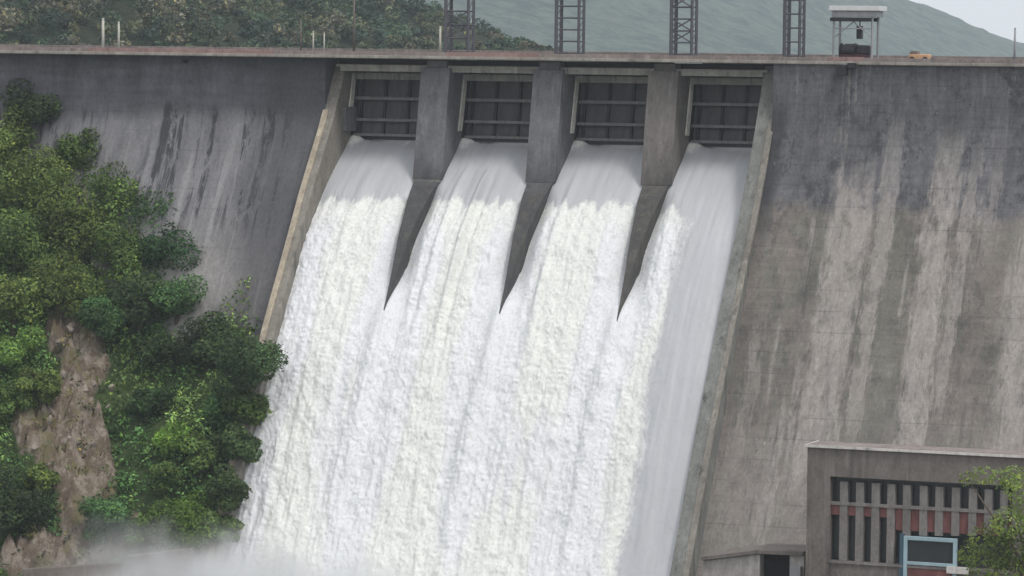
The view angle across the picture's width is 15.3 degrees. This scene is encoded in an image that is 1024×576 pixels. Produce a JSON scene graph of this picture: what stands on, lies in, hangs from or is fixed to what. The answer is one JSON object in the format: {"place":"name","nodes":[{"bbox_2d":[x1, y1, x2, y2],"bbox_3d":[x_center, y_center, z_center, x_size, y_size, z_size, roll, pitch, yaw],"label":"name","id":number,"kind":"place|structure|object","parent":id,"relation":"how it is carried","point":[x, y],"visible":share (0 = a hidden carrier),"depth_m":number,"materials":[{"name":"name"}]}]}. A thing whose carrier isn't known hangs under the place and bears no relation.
{"place":"outdoors","nodes":[
{"label":"outdoors","id":0,"kind":"place"},
{"bbox_2d":[0,151,247,575],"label":"hillside terrain","id":1,"kind":"structure","parent":0,"point":[49,545],"depth_m":464.34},
{"bbox_2d":[0,377,38,426],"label":"bank shrub","id":2,"kind":"object","parent":1,"relation":"on","point":[11,394],"visible":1,"depth_m":464.58,"materials":[{"name":"green plant"}]},
{"bbox_2d":[0,105,39,172],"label":"broadleaf tree","id":3,"kind":"object","parent":1,"relation":"on","point":[9,142],"visible":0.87,"depth_m":493.30,"materials":[{"name":"green plant"}]},
{"bbox_2d":[0,324,46,377],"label":"bank shrub","id":4,"kind":"object","parent":1,"relation":"on","point":[14,352],"visible":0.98,"depth_m":469.20,"materials":[{"name":"green plant"}]},
{"bbox_2d":[0,275,51,334],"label":"broadleaf tree","id":5,"kind":"object","parent":1,"relation":"on","point":[15,295],"visible":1,"depth_m":472.44,"materials":[{"name":"green plant"}]},
{"bbox_2d":[0,464,58,534],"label":"bank shrub","id":6,"kind":"object","parent":1,"relation":"on","point":[15,505],"visible":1,"depth_m":454.13,"materials":[{"name":"green plant"}]},
{"bbox_2d":[0,206,61,272],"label":"broadleaf tree","id":7,"kind":"object","parent":1,"relation":"on","point":[17,240],"visible":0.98,"depth_m":480.69,"materials":[{"name":"green plant"}]},
{"bbox_2d":[0,77,64,125],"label":"broadleaf tree","id":8,"kind":"object","parent":1,"relation":"on","point":[43,112],"visible":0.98,"depth_m":494.92,"materials":[{"name":"green plant"}]},
{"bbox_2d":[32,442,38,449],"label":"boulder","id":9,"kind":"object","parent":1,"relation":"on","point":[35,446],"visible":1,"depth_m":462.21,"materials":[{"name":"beige stone"}]},
{"bbox_2d":[16,367,62,410],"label":"bank shrub","id":10,"kind":"object","parent":1,"relation":"on","point":[47,383],"visible":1,"depth_m":464.11,"materials":[{"name":"green plant"}]},
{"bbox_2d":[18,462,60,492],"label":"bank shrub","id":11,"kind":"object","parent":1,"relation":"on","point":[38,476],"visible":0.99,"depth_m":458.51,"materials":[{"name":"green plant"}]},
{"bbox_2d":[0,143,89,216],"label":"broadleaf tree","id":12,"kind":"object","parent":1,"relation":"on","point":[30,187],"visible":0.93,"depth_m":486.74,"materials":[{"name":"green plant"}]},
{"bbox_2d":[47,415,51,424],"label":"boulder","id":13,"kind":"object","parent":1,"relation":"on","point":[49,421],"visible":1,"depth_m":463.99,"materials":[{"name":"grey stone"}]},
{"bbox_2d":[56,337,66,344],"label":"boulder","id":14,"kind":"object","parent":1,"relation":"on","point":[64,341],"visible":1,"depth_m":472.98,"materials":[{"name":"grey stone"}]},
{"bbox_2d":[60,370,67,378],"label":"boulder","id":15,"kind":"object","parent":1,"relation":"on","point":[63,374],"visible":1,"depth_m":470.26,"materials":[{"name":"grey stone"}]},
{"bbox_2d":[25,250,108,318],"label":"broadleaf tree","id":16,"kind":"object","parent":1,"relation":"on","point":[55,282],"visible":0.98,"depth_m":474.93,"materials":[{"name":"green plant"}]},
{"bbox_2d":[66,325,73,333],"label":"boulder","id":17,"kind":"object","parent":1,"relation":"on","point":[70,329],"visible":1,"depth_m":474.58,"materials":[{"name":"grey stone"}]},
{"bbox_2d":[27,182,116,263],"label":"broadleaf tree","id":18,"kind":"object","parent":1,"relation":"on","point":[71,225],"visible":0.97,"depth_m":482.61,"materials":[{"name":"green plant"}]},
{"bbox_2d":[23,562,122,575],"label":"stone wall","id":19,"kind":"structure","parent":1,"relation":"on","point":[108,569],"depth_m":446.69,"materials":[{"name":"grey stone"}]},
{"bbox_2d":[47,127,101,173],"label":"broadleaf tree","id":20,"kind":"object","parent":1,"relation":"on","point":[69,147],"visible":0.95,"depth_m":491.49,"materials":[{"name":"green plant"}]},
{"bbox_2d":[81,384,86,390],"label":"boulder","id":21,"kind":"object","parent":1,"relation":"on","point":[84,387],"visible":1,"depth_m":468.50,"materials":[{"name":"grey stone"}]},
{"bbox_2d":[91,380,96,386],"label":"boulder","id":22,"kind":"object","parent":1,"relation":"on","point":[93,383],"visible":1,"depth_m":469.50,"materials":[{"name":"grey stone"}]},
{"bbox_2d":[73,294,127,339],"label":"bank shrub","id":23,"kind":"object","parent":1,"relation":"on","point":[98,314],"visible":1,"depth_m":472.34,"materials":[{"name":"green plant"}]},
{"bbox_2d":[77,494,134,543],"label":"bank shrub","id":24,"kind":"object","parent":1,"relation":"on","point":[105,516],"visible":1,"depth_m":454.23,"materials":[{"name":"green plant"}]},
{"bbox_2d":[108,383,114,391],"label":"boulder","id":25,"kind":"object","parent":1,"relation":"on","point":[111,388],"visible":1,"depth_m":471.09,"materials":[{"name":"grey stone"}]},
{"bbox_2d":[81,161,143,225],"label":"broadleaf tree","id":26,"kind":"object","parent":1,"relation":"on","point":[121,196],"visible":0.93,"depth_m":486.16,"materials":[{"name":"green plant"}]},
{"bbox_2d":[89,213,154,294],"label":"broadleaf tree","id":27,"kind":"object","parent":1,"relation":"on","point":[118,245],"visible":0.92,"depth_m":479.53,"materials":[{"name":"green plant"}]},
{"bbox_2d":[0,159,262,575],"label":"undergrowth","id":28,"kind":"object","parent":1,"relation":"on","point":[121,481],"visible":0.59,"depth_m":467.98,"materials":[{"name":"green plant"}]},
{"bbox_2d":[109,267,175,336],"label":"broadleaf tree","id":29,"kind":"object","parent":1,"relation":"on","point":[136,293],"visible":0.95,"depth_m":474.53,"materials":[{"name":"green plant"}]},
{"bbox_2d":[118,506,167,547],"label":"bank shrub","id":30,"kind":"object","parent":1,"relation":"on","point":[143,523],"visible":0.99,"depth_m":454.88,"materials":[{"name":"green plant"}]},
{"bbox_2d":[118,186,176,236],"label":"broadleaf tree","id":31,"kind":"object","parent":1,"relation":"on","point":[137,211],"visible":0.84,"depth_m":484.39,"materials":[{"name":"green plant"}]},
{"bbox_2d":[125,385,175,423],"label":"bank shrub","id":32,"kind":"object","parent":1,"relation":"on","point":[146,401],"visible":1,"depth_m":466.72,"materials":[{"name":"green plant"}]},
{"bbox_2d":[122,548,192,575],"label":"retaining wall","id":33,"kind":"structure","parent":1,"relation":"on","point":[178,562],"depth_m":449.53,"materials":[{"name":"concrete"}]},
{"bbox_2d":[130,331,184,376],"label":"bank shrub","id":34,"kind":"object","parent":1,"relation":"on","point":[163,351],"visible":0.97,"depth_m":471.73,"materials":[{"name":"green plant"}]},
{"bbox_2d":[148,460,183,495],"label":"bank shrub","id":35,"kind":"object","parent":1,"relation":"on","point":[167,473],"visible":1,"depth_m":457.84,"materials":[{"name":"green plant"}]},
{"bbox_2d":[129,219,205,277],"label":"broadleaf tree","id":36,"kind":"object","parent":1,"relation":"on","point":[160,254],"visible":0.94,"depth_m":479.59,"materials":[{"name":"green plant"}]},
{"bbox_2d":[128,273,207,325],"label":"broadleaf tree","id":37,"kind":"object","parent":1,"relation":"on","point":[177,298],"visible":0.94,"depth_m":474.47,"materials":[{"name":"green plant"}]},
{"bbox_2d":[151,419,201,456],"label":"bank shrub","id":38,"kind":"object","parent":1,"relation":"on","point":[166,439],"visible":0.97,"depth_m":460.15,"materials":[{"name":"green plant"}]},
{"bbox_2d":[147,489,217,549],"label":"bank shrub","id":39,"kind":"object","parent":1,"relation":"on","point":[186,513],"visible":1,"depth_m":453.70,"materials":[{"name":"green plant"}]},
{"bbox_2d":[173,525,210,558],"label":"bank shrub","id":40,"kind":"object","parent":1,"relation":"on","point":[198,552],"visible":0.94,"depth_m":454.82,"materials":[{"name":"green plant"}]},
{"bbox_2d":[178,430,220,472],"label":"bank shrub","id":41,"kind":"object","parent":1,"relation":"on","point":[204,452],"visible":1,"depth_m":459.13,"materials":[{"name":"green plant"}]},
{"bbox_2d":[168,309,247,373],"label":"broadleaf tree","id":42,"kind":"object","parent":1,"relation":"on","point":[202,340],"visible":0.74,"depth_m":468.37,"materials":[{"name":"green plant"}]},
{"bbox_2d":[197,392,234,431],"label":"bank shrub","id":43,"kind":"object","parent":1,"relation":"on","point":[217,417],"visible":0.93,"depth_m":462.04,"materials":[{"name":"green plant"}]},
{"bbox_2d":[196,509,244,557],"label":"bank shrub","id":44,"kind":"object","parent":1,"relation":"on","point":[222,526],"visible":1,"depth_m":454.44,"materials":[{"name":"green plant"}]},
{"bbox_2d":[203,463,252,512],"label":"bank shrub","id":45,"kind":"object","parent":1,"relation":"on","point":[226,493],"visible":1,"depth_m":455.32,"materials":[{"name":"green plant"}]},
{"bbox_2d":[205,421,263,475],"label":"bank shrub","id":46,"kind":"object","parent":1,"relation":"on","point":[237,440],"visible":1,"depth_m":458.55,"materials":[{"name":"green plant"}]},
{"bbox_2d":[221,385,271,425],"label":"bank shrub","id":47,"kind":"object","parent":1,"relation":"on","point":[251,405],"visible":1,"depth_m":460.59,"materials":[{"name":"green plant"}]},
{"bbox_2d":[207,327,291,425],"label":"broadleaf tree","id":48,"kind":"object","parent":1,"relation":"on","point":[238,358],"visible":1,"depth_m":459.82,"materials":[{"name":"green plant"}]},
{"bbox_2d":[0,0,587,61],"bbox_3d":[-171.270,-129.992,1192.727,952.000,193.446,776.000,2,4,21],"label":"hill","id":49,"kind":"structure","parent":0,"point":[86,34],"depth_m":978.34,"materials":[{"name":"green plant"}]},
{"bbox_2d":[0,0,583,61],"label":"forest","id":50,"kind":"object","parent":49,"relation":"on","point":[266,12],"visible":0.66,"depth_m":1016.57,"materials":[{"name":"green plant"}]},
{"bbox_2d":[398,0,1023,56],"bbox_3d":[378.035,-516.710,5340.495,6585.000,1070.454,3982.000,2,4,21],"label":"hill","id":51,"kind":"structure","parent":0,"point":[906,27],"depth_m":5036.15,"materials":[{"name":"green plant"}]},
{"bbox_2d":[909,0,1023,42],"label":"sky","id":52,"kind":"structure","parent":0,"point":[997,17],"materials":[{"name":"white"}]},
{"label":"ground","id":53,"kind":"structure","parent":0,"visible":0},
{"bbox_2d":[0,44,1023,575],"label":"dam","id":54,"kind":"structure","parent":53,"relation":"on","point":[874,288],"depth_m":454.58,"materials":[{"name":"concrete"}]},
{"bbox_2d":[101,18,104,47],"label":"crest post","id":55,"kind":"object","parent":54,"relation":"on","point":[102,43],"visible":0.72,"depth_m":507.60,"materials":[{"name":"metal"}]},
{"bbox_2d":[117,22,119,47],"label":"crest post","id":56,"kind":"object","parent":54,"relation":"on","point":[118,45],"visible":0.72,"depth_m":506.83,"materials":[{"name":"metal"}]},
{"bbox_2d":[300,20,301,50],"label":"crest post","id":57,"kind":"object","parent":54,"relation":"on","point":[300,35],"visible":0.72,"depth_m":497.40,"materials":[{"name":"grey metal"}]},
{"bbox_2d":[353,0,354,50],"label":"crest post","id":58,"kind":"object","parent":54,"relation":"on","point":[353,25],"visible":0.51,"depth_m":494.59,"materials":[{"name":"grey metal"}]},
{"bbox_2d":[351,79,419,140],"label":"spillway gate","id":59,"kind":"structure","parent":54,"relation":"attached to","point":[386,109],"depth_m":485.97,"materials":[{"name":"metal"}]},
{"bbox_2d":[439,26,440,51],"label":"crest post","id":60,"kind":"object","parent":54,"relation":"on","point":[440,39],"visible":0.72,"depth_m":490.36,"materials":[{"name":"metal"}]},
{"bbox_2d":[444,0,474,51],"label":"hoist tower","id":61,"kind":"structure","parent":54,"relation":"on","point":[450,24],"depth_m":482.08,"materials":[{"name":"metal"}]},
{"bbox_2d":[224,135,751,575],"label":"water","id":62,"kind":"structure","parent":54,"relation":"on","point":[439,415],"depth_m":456.20,"materials":[{"name":"white liquid"}]},
{"bbox_2d":[462,81,532,142],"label":"spillway gate","id":63,"kind":"structure","parent":54,"relation":"attached to","point":[496,111],"depth_m":480.57,"materials":[{"name":"metal"}]},
{"bbox_2d":[554,0,585,53],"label":"hoist tower","id":64,"kind":"structure","parent":54,"relation":"on","point":[561,29],"depth_m":476.83,"materials":[{"name":"metal"}]},
{"bbox_2d":[574,83,647,144],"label":"spillway gate","id":65,"kind":"structure","parent":54,"relation":"attached to","point":[610,113],"depth_m":475.14,"materials":[{"name":"metal"}]},
{"bbox_2d":[669,0,697,55],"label":"hoist tower","id":66,"kind":"structure","parent":54,"relation":"on","point":[675,30],"depth_m":471.32,"materials":[{"name":"metal"}]},
{"bbox_2d":[689,84,761,147],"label":"spillway gate","id":67,"kind":"structure","parent":54,"relation":"attached to","point":[723,115],"depth_m":469.87,"materials":[{"name":"metal"}]},
{"bbox_2d":[782,0,805,56],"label":"hoist tower","id":68,"kind":"structure","parent":54,"relation":"on","point":[787,14],"depth_m":466.27,"materials":[{"name":"metal"}]},
{"bbox_2d":[836,63,855,75],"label":"floodlight","id":69,"kind":"object","parent":54,"relation":"attached to","point":[842,69],"visible":1,"depth_m":454.70,"materials":[{"name":"paint"}]},
{"bbox_2d":[839,43,870,57],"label":"winch","id":70,"kind":"object","parent":54,"relation":"on","point":[853,50],"visible":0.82,"depth_m":461.69,"materials":[{"name":"grey paint"}]},
{"bbox_2d":[829,6,886,57],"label":"hoist shelter","id":71,"kind":"object","parent":54,"relation":"on","point":[842,13],"visible":0.98,"depth_m":461.11,"materials":[{"name":"metal"}]},
{"bbox_2d":[909,51,933,58],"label":"utility cart","id":72,"kind":"object","parent":54,"relation":"on","point":[914,54],"visible":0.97,"depth_m":456.05,"materials":[{"name":"orange paint"}]},
{"bbox_2d":[1013,28,1015,59],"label":"crest post","id":73,"kind":"object","parent":54,"relation":"on","point":[1014,54],"visible":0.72,"depth_m":463.48,"materials":[{"name":"grey metal"}]},
{"bbox_2d":[701,543,805,575],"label":"annex","id":74,"kind":"object","parent":53,"relation":"on","point":[776,559],"visible":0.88,"depth_m":425.62,"materials":[{"name":"concrete"}]},
{"bbox_2d":[764,554,789,575],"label":"doorway","id":75,"kind":"structure","parent":74,"relation":"in","point":[774,565],"depth_m":425.67,"materials":[{"name":"black metal"}]},
{"bbox_2d":[805,440,1023,575],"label":"powerhouse","id":76,"kind":"structure","parent":53,"relation":"on","point":[873,509],"depth_m":415.97,"materials":[{"name":"concrete"}]},
{"bbox_2d":[832,477,1011,569],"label":"window","id":77,"kind":"structure","parent":76,"relation":"in","point":[836,480],"depth_m":416.73,"materials":[{"name":"black glass"}]},
{"bbox_2d":[956,463,1023,575],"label":"leafy tree","id":78,"kind":"object","parent":53,"relation":"on","point":[1017,561],"visible":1,"depth_m":380.53,"materials":[{"name":"green plant"}]}
]}

